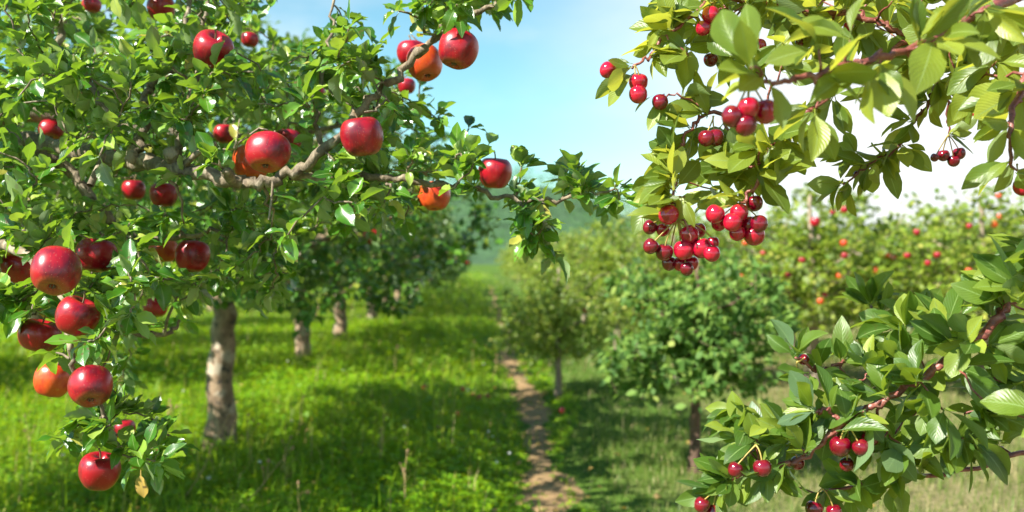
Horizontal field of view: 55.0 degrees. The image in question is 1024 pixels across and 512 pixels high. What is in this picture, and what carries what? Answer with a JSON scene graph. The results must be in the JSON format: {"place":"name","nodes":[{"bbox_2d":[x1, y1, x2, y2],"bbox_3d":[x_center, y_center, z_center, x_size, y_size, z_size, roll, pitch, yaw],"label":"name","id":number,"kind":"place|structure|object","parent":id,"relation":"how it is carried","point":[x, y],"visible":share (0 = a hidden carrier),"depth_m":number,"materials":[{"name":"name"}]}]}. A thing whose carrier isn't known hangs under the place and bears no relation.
{"place":"outdoors","nodes":[
{"label":"outdoors","id":0,"kind":"place"},
{"bbox_2d":[0,265,1023,511],"bbox_3d":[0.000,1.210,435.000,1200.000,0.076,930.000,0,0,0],"label":"ground","id":1,"kind":"structure","parent":0,"point":[592,479],"depth_m":6.24,"materials":[{"name":"plant"}]},
{"bbox_2d":[0,130,158,319],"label":"apple tree","id":2,"kind":"object","parent":1,"relation":"on","point":[37,316],"depth_m":12.15,"materials":[{"name":"green plant"}]},
{"bbox_2d":[185,414,230,496],"bbox_3d":[-1.490,0.995,4.795,0.282,0.470,0.061,0,0,11],"label":"dry weed","id":3,"kind":"object","parent":1,"relation":"on","point":[218,417],"visible":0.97,"depth_m":4.77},
{"bbox_2d":[0,16,503,449],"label":"apple tree","id":4,"kind":"object","parent":1,"relation":"on","point":[219,389],"visible":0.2,"depth_m":6.09,"materials":[{"name":"green plant"}]},
{"bbox_2d":[238,446,294,509],"bbox_3d":[-1.162,1.050,4.547,0.322,0.352,0.068,0,0,0],"label":"dry weed","id":5,"kind":"object","parent":1,"relation":"on","point":[268,459],"visible":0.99,"depth_m":4.54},
{"bbox_2d":[0,299,570,511],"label":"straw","id":6,"kind":"object","parent":1,"relation":"on","point":[302,412],"visible":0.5,"depth_m":6.66,"materials":[{"name":"plant"}]},
{"bbox_2d":[136,124,446,364],"bbox_3d":[-2.422,-0.203,10.865,3.418,3.038,5.202,0,0,0],"label":"apple tree","id":7,"kind":"object","parent":1,"relation":"on","point":[302,337],"visible":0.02,"depth_m":10.98,"materials":[{"name":"green plant"}]},
{"bbox_2d":[0,270,586,511],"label":"grass","id":8,"kind":"structure","parent":1,"relation":"on","point":[430,309],"depth_m":7.06,"materials":[{"name":"plant"}]},
{"bbox_2d":[0,315,596,511],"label":"clover","id":9,"kind":"object","parent":1,"relation":"on","point":[411,496],"visible":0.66,"depth_m":6.58,"materials":[{"name":"green plant"}]},
{"bbox_2d":[0,0,641,497],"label":"apple tree","id":10,"kind":"object","parent":1,"relation":"on","point":[46,76],"visible":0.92,"depth_m":1.72,"materials":[{"name":"green plant"}]},
{"bbox_2d":[0,250,34,282],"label":"apple","id":11,"kind":"object","parent":10,"relation":"hanging from","point":[18,271],"visible":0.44,"depth_m":1.81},
{"bbox_2d":[17,316,61,351],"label":"apple","id":12,"kind":"object","parent":10,"relation":"hanging from","point":[33,334],"visible":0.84,"depth_m":1.69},
{"bbox_2d":[38,119,63,138],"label":"apple","id":13,"kind":"object","parent":10,"relation":"hanging from","point":[51,128],"visible":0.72,"depth_m":2.51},
{"bbox_2d":[33,363,69,397],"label":"apple","id":14,"kind":"object","parent":10,"relation":"hanging from","point":[47,382],"visible":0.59,"depth_m":1.88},
{"bbox_2d":[30,246,82,295],"bbox_3d":[-0.668,0.017,1.444,0.070,0.076,0.072,16,-42,-27],"label":"apple","id":15,"kind":"object","parent":10,"relation":"hanging from","point":[56,270],"visible":1,"depth_m":1.42,"materials":[{"name":"food"}]},
{"bbox_2d":[55,292,100,335],"bbox_3d":[-0.684,0.089,1.552,0.066,0.071,0.068,25,2,-43],"label":"apple","id":16,"kind":"object","parent":10,"relation":"hanging from","point":[73,314],"visible":0.89,"depth_m":1.53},
{"bbox_2d":[67,365,112,407],"bbox_3d":[-0.666,0.202,1.556,0.071,0.068,0.067,-36,-40,23],"label":"apple","id":17,"kind":"object","parent":10,"relation":"hanging from","point":[89,386],"visible":1,"depth_m":1.53,"materials":[{"name":"food"}]},
{"bbox_2d":[81,0,101,13],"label":"apple","id":18,"kind":"object","parent":10,"relation":"hanging from","point":[93,6],"visible":0.94,"depth_m":2.51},
{"bbox_2d":[75,233,117,272],"bbox_3d":[-0.724,-0.007,1.714,0.068,0.068,0.072,4,-10,-4],"label":"apple","id":19,"kind":"object","parent":10,"relation":"hanging from","point":[95,257],"visible":0.88,"depth_m":1.69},
{"bbox_2d":[78,448,120,490],"bbox_3d":[-0.717,0.368,1.712,0.070,0.075,0.070,15,10,39],"label":"apple","id":20,"kind":"object","parent":10,"relation":"hanging from","point":[96,472],"visible":0.95,"depth_m":1.69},
{"bbox_2d":[113,414,135,438],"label":"apple","id":21,"kind":"object","parent":10,"relation":"hanging from","point":[126,422],"visible":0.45,"depth_m":2.51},
{"bbox_2d":[121,175,145,199],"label":"apple","id":22,"kind":"object","parent":10,"relation":"hanging from","point":[134,189],"visible":1,"depth_m":2.51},
{"bbox_2d":[143,297,167,316],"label":"apple","id":23,"kind":"object","parent":10,"relation":"hanging from","point":[154,308],"visible":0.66,"depth_m":2.50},
{"bbox_2d":[147,0,174,20],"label":"apple","id":24,"kind":"object","parent":10,"relation":"hanging from","point":[154,7],"visible":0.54,"depth_m":2.22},
{"bbox_2d":[148,241,177,261],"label":"apple","id":25,"kind":"object","parent":10,"relation":"hanging from","point":[166,253],"visible":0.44,"depth_m":2.34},
{"bbox_2d":[149,178,177,206],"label":"apple","id":26,"kind":"object","parent":10,"relation":"hanging from","point":[164,195],"visible":0.87,"depth_m":2.23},
{"bbox_2d":[175,238,209,271],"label":"apple","id":27,"kind":"object","parent":10,"relation":"hanging from","point":[192,255],"visible":0.92,"depth_m":1.96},
{"bbox_2d":[193,29,233,68],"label":"apple","id":28,"kind":"object","parent":10,"relation":"hanging from","point":[205,40],"visible":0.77,"depth_m":1.69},
{"bbox_2d":[213,120,233,142],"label":"apple","id":29,"kind":"object","parent":10,"relation":"hanging from","point":[221,132],"visible":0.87,"depth_m":2.51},
{"bbox_2d":[232,144,266,178],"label":"apple","id":30,"kind":"object","parent":10,"relation":"hanging from","point":[242,167],"visible":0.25,"depth_m":1.81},
{"bbox_2d":[241,28,258,47],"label":"apple","id":31,"kind":"object","parent":10,"relation":"hanging from","point":[250,39],"visible":1,"depth_m":2.51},
{"bbox_2d":[245,130,290,172],"bbox_3d":[-0.386,-0.169,1.556,0.073,0.068,0.068,-6,-27,15],"label":"apple","id":32,"kind":"object","parent":10,"relation":"hanging from","point":[267,151],"visible":1,"depth_m":1.53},
{"bbox_2d":[277,124,301,146],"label":"apple","id":33,"kind":"object","parent":10,"relation":"hanging from","point":[290,135],"visible":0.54,"depth_m":2.22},
{"bbox_2d":[340,110,382,156],"bbox_3d":[-0.246,-0.201,1.602,0.069,0.075,0.069,-6,6,21],"label":"apple","id":34,"kind":"object","parent":10,"relation":"hanging from","point":[361,136],"visible":1,"depth_m":1.58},
{"bbox_2d":[398,76,415,93],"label":"apple","id":35,"kind":"object","parent":10,"relation":"hanging from","point":[408,84],"visible":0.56,"depth_m":2.51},
{"bbox_2d":[397,35,422,63],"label":"apple","id":36,"kind":"object","parent":10,"relation":"hanging from","point":[404,47],"visible":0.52,"depth_m":2.23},
{"bbox_2d":[406,43,442,81],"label":"apple","id":37,"kind":"object","parent":10,"relation":"hanging from","point":[427,66],"visible":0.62,"depth_m":1.82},
{"bbox_2d":[418,180,450,210],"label":"apple","id":38,"kind":"object","parent":10,"relation":"hanging from","point":[430,199],"visible":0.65,"depth_m":2.13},
{"bbox_2d":[438,28,478,69],"bbox_3d":[-0.087,-0.349,1.630,0.067,0.072,0.068,15,-11,-1],"label":"apple","id":39,"kind":"object","parent":10,"relation":"hanging from","point":[456,51],"visible":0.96,"depth_m":1.60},
{"bbox_2d":[478,150,511,187],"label":"apple","id":40,"kind":"object","parent":10,"relation":"hanging from","point":[497,173],"visible":0.96,"depth_m":1.92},
{"bbox_2d":[250,166,465,339],"bbox_3d":[-2.430,-0.194,14.147,3.528,2.980,4.713,0,0,0],"label":"apple tree","id":41,"kind":"object","parent":1,"relation":"on","point":[340,316],"visible":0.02,"depth_m":14.00,"materials":[{"name":"green plant"}]},
{"bbox_2d":[310,210,455,319],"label":"apple tree","id":42,"kind":"object","parent":1,"relation":"on","point":[370,311],"visible":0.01,"depth_m":18.49,"materials":[{"name":"green plant"}]},
{"bbox_2d":[350,216,467,300],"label":"apple tree","id":43,"kind":"object","parent":1,"relation":"on","point":[397,293],"visible":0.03,"depth_m":25.38,"materials":[{"name":"green plant"}]},
{"bbox_2d":[351,212,470,306],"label":"apple tree","id":44,"kind":"object","parent":1,"relation":"on","point":[454,275],"visible":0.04,"depth_m":21.52,"materials":[{"name":"green plant"}]},
{"bbox_2d":[24,330,955,511],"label":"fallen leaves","id":45,"kind":"object","parent":1,"relation":"on","point":[558,497],"visible":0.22,"depth_m":5.43,"materials":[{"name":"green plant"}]},
{"bbox_2d":[496,243,525,281],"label":"orchard tree","id":46,"kind":"object","parent":1,"relation":"on","point":[507,254],"visible":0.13,"depth_m":39.73,"materials":[{"name":"green plant"}]},
{"bbox_2d":[502,238,535,288],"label":"orchard tree","id":47,"kind":"object","parent":1,"relation":"on","point":[509,259],"visible":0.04,"depth_m":32.88,"materials":[{"name":"green plant"}]},
{"bbox_2d":[501,239,560,296],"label":"orchard tree","id":48,"kind":"object","parent":1,"relation":"on","point":[517,266],"visible":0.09,"depth_m":26.99,"materials":[{"name":"green plant"}]},
{"bbox_2d":[508,232,590,287],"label":"orchard tree","id":49,"kind":"object","parent":1,"relation":"on","point":[528,269],"visible":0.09,"depth_m":22.00,"materials":[{"name":"green plant"}]},
{"bbox_2d":[489,256,626,397],"bbox_3d":[0.376,0.637,8.504,1.232,1.283,1.184,0,0,16],"label":"orchard tree","id":50,"kind":"object","parent":1,"relation":"on","point":[562,335],"visible":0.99,"depth_m":8.36,"materials":[{"name":"green plant"}]},
{"bbox_2d":[524,227,636,318],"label":"orchard tree","id":51,"kind":"object","parent":1,"relation":"on","point":[563,240],"visible":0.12,"depth_m":16.93,"materials":[{"name":"green plant"}]},
{"bbox_2d":[544,213,661,349],"bbox_3d":[1.312,0.361,12.598,1.913,1.839,1.837,0,0,3],"label":"orchard tree","id":52,"kind":"object","parent":1,"relation":"on","point":[599,262],"visible":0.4,"depth_m":12.38,"materials":[{"name":"green plant"}]},
{"bbox_2d":[591,209,762,383],"bbox_3d":[1.536,0.413,9.170,1.592,1.711,1.658,0,0,31],"label":"orchard tree","id":53,"kind":"object","parent":1,"relation":"on","point":[657,268],"visible":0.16,"depth_m":8.96,"materials":[{"name":"green plant"}]},
{"bbox_2d":[608,219,748,270],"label":"orchard tree","id":54,"kind":"object","parent":1,"relation":"on","point":[708,225],"visible":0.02,"depth_m":14.99,"materials":[{"name":"green plant"}]},
{"bbox_2d":[583,235,807,473],"bbox_3d":[1.027,0.593,5.501,1.181,1.417,1.149,0,0,20],"label":"orchard tree","id":55,"kind":"object","parent":1,"relation":"on","point":[713,351],"visible":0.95,"depth_m":5.26,"materials":[{"name":"green plant"}]},
{"bbox_2d":[713,215,877,353],"bbox_3d":[3.269,0.374,12.007,2.429,1.778,2.484,0,0,-12],"label":"orchard tree","id":56,"kind":"object","parent":1,"relation":"on","point":[783,249],"visible":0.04,"depth_m":11.81,"materials":[{"name":"green plant"}]},
{"bbox_2d":[595,0,1023,511],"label":"cherry tree","id":57,"kind":"object","parent":1,"relation":"on","point":[967,44],"visible":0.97,"depth_m":1.36,"materials":[{"name":"green plant"}]},
{"bbox_2d":[600,61,615,78],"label":"cherry","id":58,"kind":"object","parent":57,"relation":"attached to","point":[607,68],"visible":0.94,"depth_m":1.37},
{"bbox_2d":[629,65,647,103],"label":"cherry","id":59,"kind":"object","parent":57,"relation":"attached to","point":[638,94],"visible":1,"depth_m":1.37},
{"bbox_2d":[629,65,647,87],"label":"cherry","id":60,"kind":"object","parent":57,"relation":"attached to","point":[638,78],"visible":0.72,"depth_m":1.38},
{"bbox_2d":[643,219,659,234],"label":"cherry","id":61,"kind":"object","parent":57,"relation":"attached to","point":[649,226],"visible":0.98,"depth_m":1.40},
{"bbox_2d":[643,223,673,253],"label":"cherry","id":62,"kind":"object","parent":57,"relation":"attached to","point":[650,245],"visible":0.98,"depth_m":1.38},
{"bbox_2d":[652,94,667,109],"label":"cherry","id":63,"kind":"object","parent":57,"relation":"attached to","point":[659,101],"visible":1,"depth_m":1.37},
{"bbox_2d":[656,223,669,236],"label":"cherry","id":64,"kind":"object","parent":57,"relation":"attached to","point":[661,228],"visible":0.73,"depth_m":1.40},
{"bbox_2d":[655,221,676,260],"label":"cherry","id":65,"kind":"object","parent":57,"relation":"attached to","point":[663,252],"visible":0.99,"depth_m":1.38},
{"bbox_2d":[658,204,678,224],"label":"cherry","id":66,"kind":"object","parent":57,"relation":"attached to","point":[668,214],"visible":1,"depth_m":1.36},
{"bbox_2d":[662,222,676,270],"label":"cherry","id":67,"kind":"object","parent":57,"relation":"attached to","point":[669,264],"visible":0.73,"depth_m":1.40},
{"bbox_2d":[674,224,683,270],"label":"cherry","id":68,"kind":"object","parent":57,"relation":"attached to","point":[679,262],"visible":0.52,"depth_m":1.40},
{"bbox_2d":[673,222,693,260],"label":"cherry","id":69,"kind":"object","parent":57,"relation":"attached to","point":[683,250],"visible":1,"depth_m":1.37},
{"bbox_2d":[677,221,693,275],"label":"cherry","id":70,"kind":"object","parent":57,"relation":"attached to","point":[686,268],"visible":0.98,"depth_m":1.39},
{"bbox_2d":[677,223,698,269],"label":"cherry","id":71,"kind":"object","parent":57,"relation":"attached to","point":[693,260],"visible":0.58,"depth_m":1.40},
{"bbox_2d":[679,221,698,242],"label":"cherry","id":72,"kind":"object","parent":57,"relation":"attached to","point":[684,235],"visible":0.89,"depth_m":1.37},
{"bbox_2d":[680,222,710,257],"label":"cherry","id":73,"kind":"object","parent":57,"relation":"attached to","point":[700,246],"visible":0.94,"depth_m":1.37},
{"bbox_2d":[678,220,719,261],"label":"cherry","id":74,"kind":"object","parent":57,"relation":"attached to","point":[711,253],"visible":1,"depth_m":1.36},
{"bbox_2d":[680,220,718,246],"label":"cherry","id":75,"kind":"object","parent":57,"relation":"attached to","point":[714,240],"visible":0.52,"depth_m":1.38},
{"bbox_2d":[696,223,705,237],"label":"cherry","id":76,"kind":"object","parent":57,"relation":"attached to","point":[701,232],"visible":0.52,"depth_m":1.40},
{"bbox_2d":[694,495,709,511],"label":"cherry","id":77,"kind":"object","parent":57,"relation":"attached to","point":[701,504],"visible":0.98,"depth_m":1.36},
{"bbox_2d":[696,1,714,35],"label":"cherry","id":78,"kind":"object","parent":57,"relation":"attached to","point":[703,27],"visible":0.98,"depth_m":1.39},
{"bbox_2d":[698,116,713,146],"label":"cherry","id":79,"kind":"object","parent":57,"relation":"attached to","point":[705,138],"visible":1,"depth_m":1.38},
{"bbox_2d":[703,53,717,66],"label":"cherry","id":80,"kind":"object","parent":57,"relation":"attached to","point":[710,59],"visible":0.91,"depth_m":1.47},
{"bbox_2d":[702,1,719,23],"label":"cherry","id":81,"kind":"object","parent":57,"relation":"attached to","point":[709,14],"visible":0.89,"depth_m":1.38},
{"bbox_2d":[710,115,723,145],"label":"cherry","id":82,"kind":"object","parent":57,"relation":"attached to","point":[718,137],"visible":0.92,"depth_m":1.38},
{"bbox_2d":[705,204,734,223],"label":"cherry","id":83,"kind":"object","parent":57,"relation":"attached to","point":[714,214],"visible":1,"depth_m":1.35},
{"bbox_2d":[711,209,729,230],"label":"cherry","id":84,"kind":"object","parent":57,"relation":"attached to","point":[719,226],"visible":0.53,"depth_m":1.39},
{"bbox_2d":[723,213,742,231],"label":"cherry","id":85,"kind":"object","parent":57,"relation":"attached to","point":[732,222],"visible":1,"depth_m":1.35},
{"bbox_2d":[721,91,745,127],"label":"cherry","id":86,"kind":"object","parent":57,"relation":"attached to","point":[732,115],"visible":0.97,"depth_m":1.03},
{"bbox_2d":[729,226,745,240],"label":"cherry","id":87,"kind":"object","parent":57,"relation":"attached to","point":[739,234],"visible":0.7,"depth_m":1.36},
{"bbox_2d":[730,204,748,220],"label":"cherry","id":88,"kind":"object","parent":57,"relation":"attached to","point":[741,210],"visible":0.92,"depth_m":1.35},
{"bbox_2d":[728,444,755,476],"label":"cherry","id":89,"kind":"object","parent":57,"relation":"attached to","point":[735,469],"visible":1,"depth_m":1.34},
{"bbox_2d":[734,92,756,136],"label":"cherry","id":90,"kind":"object","parent":57,"relation":"attached to","point":[745,126],"visible":0.97,"depth_m":1.03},
{"bbox_2d":[742,216,752,229],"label":"cherry","id":91,"kind":"object","parent":57,"relation":"attached to","point":[746,224],"visible":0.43,"depth_m":1.37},
{"bbox_2d":[738,92,759,116],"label":"cherry","id":92,"kind":"object","parent":57,"relation":"attached to","point":[748,106],"visible":0.97,"depth_m":1.02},
{"bbox_2d":[744,227,764,245],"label":"cherry","id":93,"kind":"object","parent":57,"relation":"attached to","point":[752,237],"visible":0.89,"depth_m":1.36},
{"bbox_2d":[746,185,762,211],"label":"cherry","id":94,"kind":"object","parent":57,"relation":"attached to","point":[754,203],"visible":0.94,"depth_m":1.38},
{"bbox_2d":[748,208,767,231],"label":"cherry","id":95,"kind":"object","parent":57,"relation":"attached to","point":[758,223],"visible":1,"depth_m":1.35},
{"bbox_2d":[753,444,771,476],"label":"cherry","id":96,"kind":"object","parent":57,"relation":"attached to","point":[762,468],"visible":1,"depth_m":1.33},
{"bbox_2d":[755,90,774,123],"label":"cherry","id":97,"kind":"object","parent":57,"relation":"attached to","point":[764,115],"visible":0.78,"depth_m":1.04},
{"bbox_2d":[791,453,804,469],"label":"cherry","id":98,"kind":"object","parent":57,"relation":"attached to","point":[800,465],"visible":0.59,"depth_m":1.40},
{"bbox_2d":[797,354,809,364],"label":"cherry","id":99,"kind":"object","parent":57,"relation":"attached to","point":[805,357],"visible":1,"depth_m":1.39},
{"bbox_2d":[805,488,822,511],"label":"cherry","id":100,"kind":"object","parent":57,"relation":"attached to","point":[812,506],"visible":1,"depth_m":1.38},
{"bbox_2d":[823,488,841,511],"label":"cherry","id":101,"kind":"object","parent":57,"relation":"attached to","point":[832,507],"visible":1,"depth_m":1.39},
{"bbox_2d":[829,424,851,456],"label":"cherry","id":102,"kind":"object","parent":57,"relation":"attached to","point":[839,446],"visible":1,"depth_m":1.34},
{"bbox_2d":[839,431,853,471],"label":"cherry","id":103,"kind":"object","parent":57,"relation":"attached to","point":[846,463],"visible":0.98,"depth_m":1.36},
{"bbox_2d":[851,431,867,456],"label":"cherry","id":104,"kind":"object","parent":57,"relation":"attached to","point":[860,447],"visible":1,"depth_m":1.32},
{"bbox_2d":[930,135,948,161],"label":"cherry","id":105,"kind":"object","parent":57,"relation":"attached to","point":[934,157],"visible":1,"depth_m":1.70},
{"bbox_2d":[937,137,949,160],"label":"cherry","id":106,"kind":"object","parent":57,"relation":"attached to","point":[943,154],"visible":0.94,"depth_m":1.70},
{"bbox_2d":[947,136,959,166],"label":"cherry","id":107,"kind":"object","parent":57,"relation":"attached to","point":[953,161],"visible":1,"depth_m":1.71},
{"bbox_2d":[949,135,965,159],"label":"cherry","id":108,"kind":"object","parent":57,"relation":"attached to","point":[960,153],"visible":1,"depth_m":1.70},
{"bbox_2d":[1012,163,1023,195],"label":"cherry","id":109,"kind":"object","parent":57,"relation":"attached to","point":[1018,191],"visible":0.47,"depth_m":1.26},
{"bbox_2d":[715,180,939,387],"bbox_3d":[2.786,0.289,8.969,2.286,1.989,2.380,0,0,-43],"label":"orchard tree","id":110,"kind":"object","parent":1,"relation":"on","point":[821,269],"visible":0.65,"depth_m":8.67,"materials":[{"name":"green plant"}]},
{"bbox_2d":[810,217,819,225],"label":"apple","id":111,"kind":"object","parent":110,"relation":"hanging from","point":[815,221],"visible":1,"depth_m":8.23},
{"bbox_2d":[830,185,1023,369],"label":"orchard tree","id":112,"kind":"object","parent":1,"relation":"on","point":[952,259],"visible":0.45,"depth_m":8.42,"materials":[{"name":"green plant"}]},
{"bbox_2d":[852,213,1023,311],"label":"orchard tree","id":113,"kind":"object","parent":1,"relation":"on","point":[958,246],"visible":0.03,"depth_m":12.74,"materials":[{"name":"green plant"}]},
{"bbox_2d":[920,209,1023,289],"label":"orchard tree","id":114,"kind":"object","parent":1,"relation":"on","point":[992,219],"visible":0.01,"depth_m":14.70,"materials":[{"name":"green plant"}]},
{"bbox_2d":[0,0,1023,243],"label":"sky","id":115,"kind":"structure","parent":0,"point":[534,84],"materials":[{"name":"blue"}]},
{"bbox_2d":[490,286,583,511],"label":"path","id":116,"kind":"structure","parent":0,"point":[551,488],"depth_m":6.18,"materials":[{"name":"soil"}]},
{"bbox_2d":[444,185,911,264],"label":"hill","id":117,"kind":"structure","parent":0,"point":[480,258],"depth_m":173.53,"materials":[{"name":"plant"}]},
{"bbox_2d":[394,162,1022,256],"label":"hillside forest","id":118,"kind":"object","parent":117,"relation":"on","point":[629,206],"visible":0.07,"depth_m":169.16,"materials":[{"name":"green plant"}]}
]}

